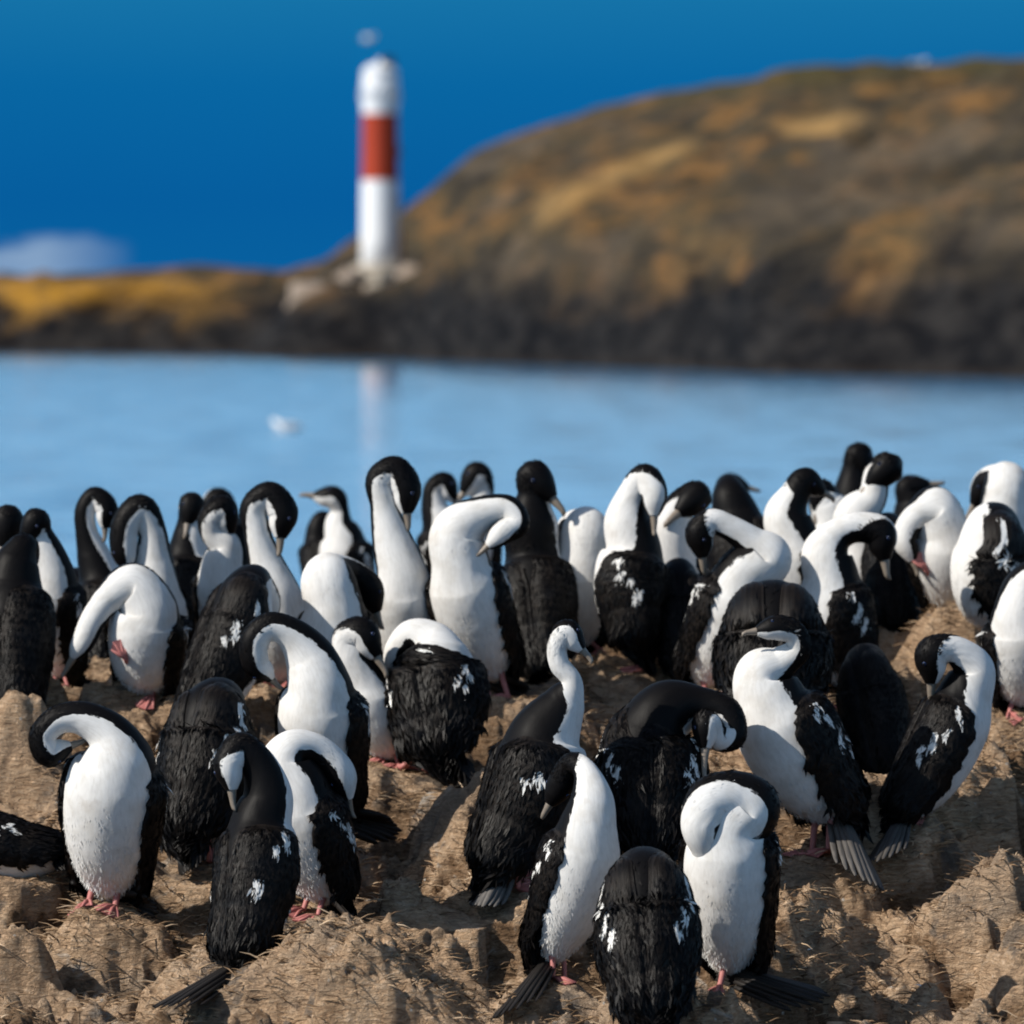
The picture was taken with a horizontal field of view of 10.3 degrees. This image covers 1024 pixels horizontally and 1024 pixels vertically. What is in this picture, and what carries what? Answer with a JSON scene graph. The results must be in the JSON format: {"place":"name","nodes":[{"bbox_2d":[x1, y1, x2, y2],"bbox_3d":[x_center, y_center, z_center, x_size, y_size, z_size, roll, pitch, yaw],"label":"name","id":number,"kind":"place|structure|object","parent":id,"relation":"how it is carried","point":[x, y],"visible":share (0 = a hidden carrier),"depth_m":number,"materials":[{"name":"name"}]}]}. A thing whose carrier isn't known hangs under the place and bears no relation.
{"place":"outdoors","nodes":[
{"label":"outdoors","id":0,"kind":"place"},
{"bbox_2d":[73,567,78,582],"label":"cormorant","id":1,"kind":"object","parent":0,"point":[76,571],"visible":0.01,"depth_m":15.36,"materials":[{"name":"black"}]},
{"bbox_2d":[360,34,376,41],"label":"gull","id":2,"kind":"object","parent":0,"point":[370,38],"visible":1,"depth_m":282.25,"materials":[{"name":"white"}]},
{"bbox_2d":[0,56,1023,378],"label":"hill","id":3,"kind":"structure","parent":0,"point":[864,218],"depth_m":241.59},
{"bbox_2d":[285,281,329,308],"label":"boulder","id":4,"kind":"object","parent":3,"relation":"on","point":[298,290],"visible":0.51,"depth_m":282.26,"materials":[{"name":"stone"}]},
{"bbox_2d":[335,268,370,286],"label":"boulder","id":5,"kind":"object","parent":3,"relation":"on","point":[351,277],"visible":1,"depth_m":280.04,"materials":[{"name":"stone"}]},
{"bbox_2d":[363,286,372,289],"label":"boulder","id":6,"kind":"object","parent":3,"relation":"on","point":[367,287],"visible":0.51,"depth_m":278.44,"materials":[{"name":"stone"}]},
{"bbox_2d":[345,56,403,285],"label":"lighthouse","id":7,"kind":"object","parent":3,"relation":"on","point":[381,263],"visible":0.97,"depth_m":283.78,"materials":[{"name":"paint"}]},
{"bbox_2d":[394,264,418,279],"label":"boulder","id":8,"kind":"object","parent":3,"relation":"on","point":[404,270],"visible":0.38,"depth_m":280.28,"materials":[{"name":"stone"}]},
{"bbox_2d":[907,59,927,65],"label":"gull","id":9,"kind":"object","parent":3,"relation":"on","point":[922,62],"visible":0.62,"depth_m":299.18,"materials":[{"name":"white"}]},
{"bbox_2d":[0,601,1023,1023],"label":"ground","id":10,"kind":"structure","parent":0,"point":[56,979],"depth_m":12.60,"materials":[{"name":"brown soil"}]},
{"bbox_2d":[0,503,22,547],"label":"cormorant","id":11,"kind":"object","parent":10,"relation":"on","point":[11,516],"visible":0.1,"depth_m":14.29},
{"bbox_2d":[0,532,56,704],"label":"cormorant","id":12,"kind":"object","parent":10,"relation":"on","point":[28,617],"visible":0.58,"depth_m":13.87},
{"bbox_2d":[0,810,64,877],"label":"cormorant","id":13,"kind":"object","parent":10,"relation":"on","point":[29,849],"visible":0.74,"depth_m":12.87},
{"bbox_2d":[20,507,94,687],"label":"cormorant","id":14,"kind":"object","parent":10,"relation":"on","point":[64,588],"visible":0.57,"depth_m":14.18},
{"bbox_2d":[74,486,117,668],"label":"cormorant","id":15,"kind":"object","parent":10,"relation":"on","point":[97,564],"visible":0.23,"depth_m":15.03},
{"bbox_2d":[28,700,172,919],"bbox_3d":[-0.884,0.676,12.606,0.289,0.526,0.307,1,2,24],"label":"cormorant","id":16,"kind":"object","parent":10,"relation":"on","point":[113,794],"visible":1,"depth_m":12.52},
{"bbox_2d":[60,562,193,709],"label":"cormorant","id":17,"kind":"object","parent":10,"relation":"on","point":[131,608],"visible":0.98,"depth_m":13.92,"materials":[{"name":"white"}]},
{"bbox_2d":[109,493,194,666],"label":"cormorant","id":18,"kind":"object","parent":10,"relation":"on","point":[139,516],"visible":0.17,"depth_m":14.51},
{"bbox_2d":[170,491,207,597],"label":"cormorant","id":19,"kind":"object","parent":10,"relation":"on","point":[188,547],"visible":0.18,"depth_m":15.22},
{"bbox_2d":[156,677,257,875],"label":"cormorant","id":20,"kind":"object","parent":10,"relation":"on","point":[206,718],"visible":0.75,"depth_m":12.91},
{"bbox_2d":[190,494,242,626],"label":"cormorant","id":21,"kind":"object","parent":10,"relation":"on","point":[217,522],"visible":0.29,"depth_m":14.62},
{"bbox_2d":[159,564,280,732],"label":"cormorant","id":22,"kind":"object","parent":10,"relation":"on","point":[239,599],"visible":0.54,"depth_m":13.71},
{"bbox_2d":[203,487,247,565],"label":"cormorant","id":23,"kind":"object","parent":10,"relation":"on","point":[239,532],"visible":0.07,"depth_m":17.21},
{"bbox_2d":[152,731,300,1009],"bbox_3d":[-0.593,0.753,12.029,0.207,0.556,0.496,1,2,18],"label":"cormorant","id":24,"kind":"object","parent":10,"relation":"on","point":[256,868],"visible":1,"depth_m":12.09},
{"bbox_2d":[239,480,304,687],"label":"cormorant","id":25,"kind":"object","parent":10,"relation":"on","point":[275,502],"visible":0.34,"depth_m":14.27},
{"bbox_2d":[298,510,329,574],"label":"cormorant","id":26,"kind":"object","parent":10,"relation":"on","point":[308,549],"visible":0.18,"depth_m":17.92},
{"bbox_2d":[266,729,361,922],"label":"cormorant","id":27,"kind":"object","parent":10,"relation":"on","point":[319,771],"visible":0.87,"depth_m":12.44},
{"bbox_2d":[238,611,402,843],"bbox_3d":[-0.446,0.500,13.134,0.247,0.550,0.331,1,2,36],"label":"cormorant","id":28,"kind":"object","parent":10,"relation":"on","point":[320,694],"visible":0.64,"depth_m":13.06,"materials":[{"name":"white"}]},
{"bbox_2d":[299,485,375,572],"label":"cormorant","id":29,"kind":"object","parent":10,"relation":"on","point":[344,535],"visible":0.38,"depth_m":17.55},
{"bbox_2d":[297,552,384,657],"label":"cormorant","id":30,"kind":"object","parent":10,"relation":"on","point":[336,589],"visible":0.31,"depth_m":13.91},
{"bbox_2d":[332,616,412,768],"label":"cormorant","id":31,"kind":"object","parent":10,"relation":"on","point":[357,643],"visible":0.59,"depth_m":13.61,"materials":[{"name":"white"}]},
{"bbox_2d":[365,455,430,654],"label":"cormorant","id":32,"kind":"object","parent":10,"relation":"on","point":[393,484],"visible":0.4,"depth_m":14.21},
{"bbox_2d":[416,471,458,574],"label":"cormorant","id":33,"kind":"object","parent":10,"relation":"on","point":[440,489],"visible":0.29,"depth_m":16.56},
{"bbox_2d":[383,618,491,787],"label":"cormorant","id":34,"kind":"object","parent":10,"relation":"on","point":[438,686],"visible":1,"depth_m":13.57,"materials":[{"name":"black"}]},
{"bbox_2d":[423,494,530,699],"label":"cormorant","id":35,"kind":"object","parent":10,"relation":"on","point":[469,602],"visible":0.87,"depth_m":14.13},
{"bbox_2d":[458,461,502,563],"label":"cormorant","id":36,"kind":"object","parent":10,"relation":"on","point":[476,479],"visible":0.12,"depth_m":16.83,"materials":[{"name":"black"}]},
{"bbox_2d":[463,618,592,907],"bbox_3d":[0.022,0.556,12.708,0.307,0.639,0.250,-1,2,-17],"label":"cormorant","id":37,"kind":"object","parent":10,"relation":"on","point":[508,827],"visible":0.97,"depth_m":12.63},
{"bbox_2d":[502,459,578,684],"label":"cormorant","id":38,"kind":"object","parent":10,"relation":"on","point":[541,576],"visible":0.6,"depth_m":14.58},
{"bbox_2d":[491,751,619,1018],"bbox_3d":[0.097,0.782,11.965,0.228,0.538,0.398,0,2,12],"label":"cormorant","id":39,"kind":"object","parent":10,"relation":"on","point":[577,854],"visible":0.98,"depth_m":12.00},
{"bbox_2d":[558,506,605,657],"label":"cormorant","id":40,"kind":"object","parent":10,"relation":"on","point":[582,543],"visible":0.32,"depth_m":14.66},
{"bbox_2d":[593,462,670,680],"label":"cormorant","id":41,"kind":"object","parent":10,"relation":"on","point":[632,573],"visible":1,"depth_m":14.44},
{"bbox_2d":[591,846,703,1023],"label":"cormorant","id":42,"kind":"object","parent":10,"relation":"on","point":[648,942],"visible":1,"depth_m":11.59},
{"bbox_2d":[591,680,747,862],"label":"cormorant","id":43,"kind":"object","parent":10,"relation":"on","point":[651,763],"visible":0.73,"depth_m":12.80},
{"bbox_2d":[657,558,698,679],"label":"cormorant","id":44,"kind":"object","parent":10,"relation":"on","point":[683,574],"visible":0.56,"depth_m":14.47,"materials":[{"name":"black"}]},
{"bbox_2d":[656,480,711,657],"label":"cormorant","id":45,"kind":"object","parent":10,"relation":"on","point":[686,502],"visible":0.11,"depth_m":14.80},
{"bbox_2d":[672,508,791,689],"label":"cormorant","id":46,"kind":"object","parent":10,"relation":"on","point":[754,553],"visible":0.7,"depth_m":14.16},
{"bbox_2d":[708,473,763,569],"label":"cormorant","id":47,"kind":"object","parent":10,"relation":"on","point":[731,494],"visible":0.27,"depth_m":15.83,"materials":[{"name":"black"}]},
{"bbox_2d":[677,769,829,1011],"bbox_3d":[0.507,0.789,12.000,0.319,0.509,0.289,0,2,0],"label":"cormorant","id":48,"kind":"object","parent":10,"relation":"on","point":[729,857],"visible":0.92,"depth_m":11.90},
{"bbox_2d":[710,579,836,697],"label":"cormorant","id":49,"kind":"object","parent":10,"relation":"on","point":[752,604],"visible":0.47,"depth_m":13.62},
{"bbox_2d":[764,467,834,584],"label":"cormorant","id":50,"kind":"object","parent":10,"relation":"on","point":[788,519],"visible":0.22,"depth_m":14.74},
{"bbox_2d":[733,614,883,890],"bbox_3d":[0.734,0.542,13.020,0.463,0.620,0.322,2,3,42],"label":"cormorant","id":51,"kind":"object","parent":10,"relation":"on","point":[797,751],"visible":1,"depth_m":12.98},
{"bbox_2d":[808,477,843,527],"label":"cormorant","id":52,"kind":"object","parent":10,"relation":"on","point":[821,509],"visible":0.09,"depth_m":15.62,"materials":[{"name":"white"}]},
{"bbox_2d":[801,512,896,707],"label":"cormorant","id":53,"kind":"object","parent":10,"relation":"on","point":[838,590],"visible":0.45,"depth_m":14.21,"materials":[{"name":"white"}]},
{"bbox_2d":[835,441,873,496],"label":"cormorant","id":54,"kind":"object","parent":10,"relation":"on","point":[858,456],"visible":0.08,"depth_m":16.44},
{"bbox_2d":[832,450,903,631],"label":"cormorant","id":55,"kind":"object","parent":10,"relation":"on","point":[883,472],"visible":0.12,"depth_m":15.01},
{"bbox_2d":[835,643,910,775],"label":"cormorant","id":56,"kind":"object","parent":10,"relation":"on","point":[872,707],"visible":0.74,"depth_m":13.73,"materials":[{"name":"black"}]},
{"bbox_2d":[860,512,919,633],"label":"cormorant","id":57,"kind":"object","parent":10,"relation":"on","point":[896,603],"visible":0.56,"depth_m":14.90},
{"bbox_2d":[893,474,944,515],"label":"cormorant","id":58,"kind":"object","parent":10,"relation":"on","point":[908,487],"visible":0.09,"depth_m":16.84,"materials":[{"name":"black"}]},
{"bbox_2d":[895,486,965,612],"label":"cormorant","id":59,"kind":"object","parent":10,"relation":"on","point":[930,523],"visible":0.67,"depth_m":14.66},
{"bbox_2d":[869,632,995,862],"bbox_3d":[0.916,0.543,13.160,0.229,0.524,0.443,2,3,44],"label":"cormorant","id":60,"kind":"object","parent":10,"relation":"on","point":[944,739],"visible":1,"depth_m":13.17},
{"bbox_2d":[950,502,1023,629],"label":"cormorant","id":61,"kind":"object","parent":10,"relation":"on","point":[987,557],"visible":0.62,"depth_m":14.38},
{"bbox_2d":[965,461,1023,529],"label":"cormorant","id":62,"kind":"object","parent":10,"relation":"on","point":[1002,482],"visible":0.17,"depth_m":15.50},
{"bbox_2d":[977,562,1023,725],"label":"cormorant","id":63,"kind":"object","parent":10,"relation":"on","point":[1001,636],"visible":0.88,"depth_m":13.96,"materials":[{"name":"white"}]},
{"bbox_2d":[0,353,1023,588],"bbox_3d":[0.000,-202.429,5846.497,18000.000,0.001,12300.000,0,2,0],"label":"water","id":64,"kind":"structure","parent":0,"point":[165,432],"depth_m":110.23,"materials":[{"name":"blue liquid"}]},
{"bbox_2d":[271,419,303,430],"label":"gull","id":65,"kind":"object","parent":64,"relation":"on","point":[284,426],"visible":0.98,"depth_m":105.89,"materials":[{"name":"white"}]},
{"bbox_2d":[0,0,1023,276],"label":"sky","id":66,"kind":"structure","parent":0,"point":[135,134],"materials":[{"name":"blue"}]}
]}

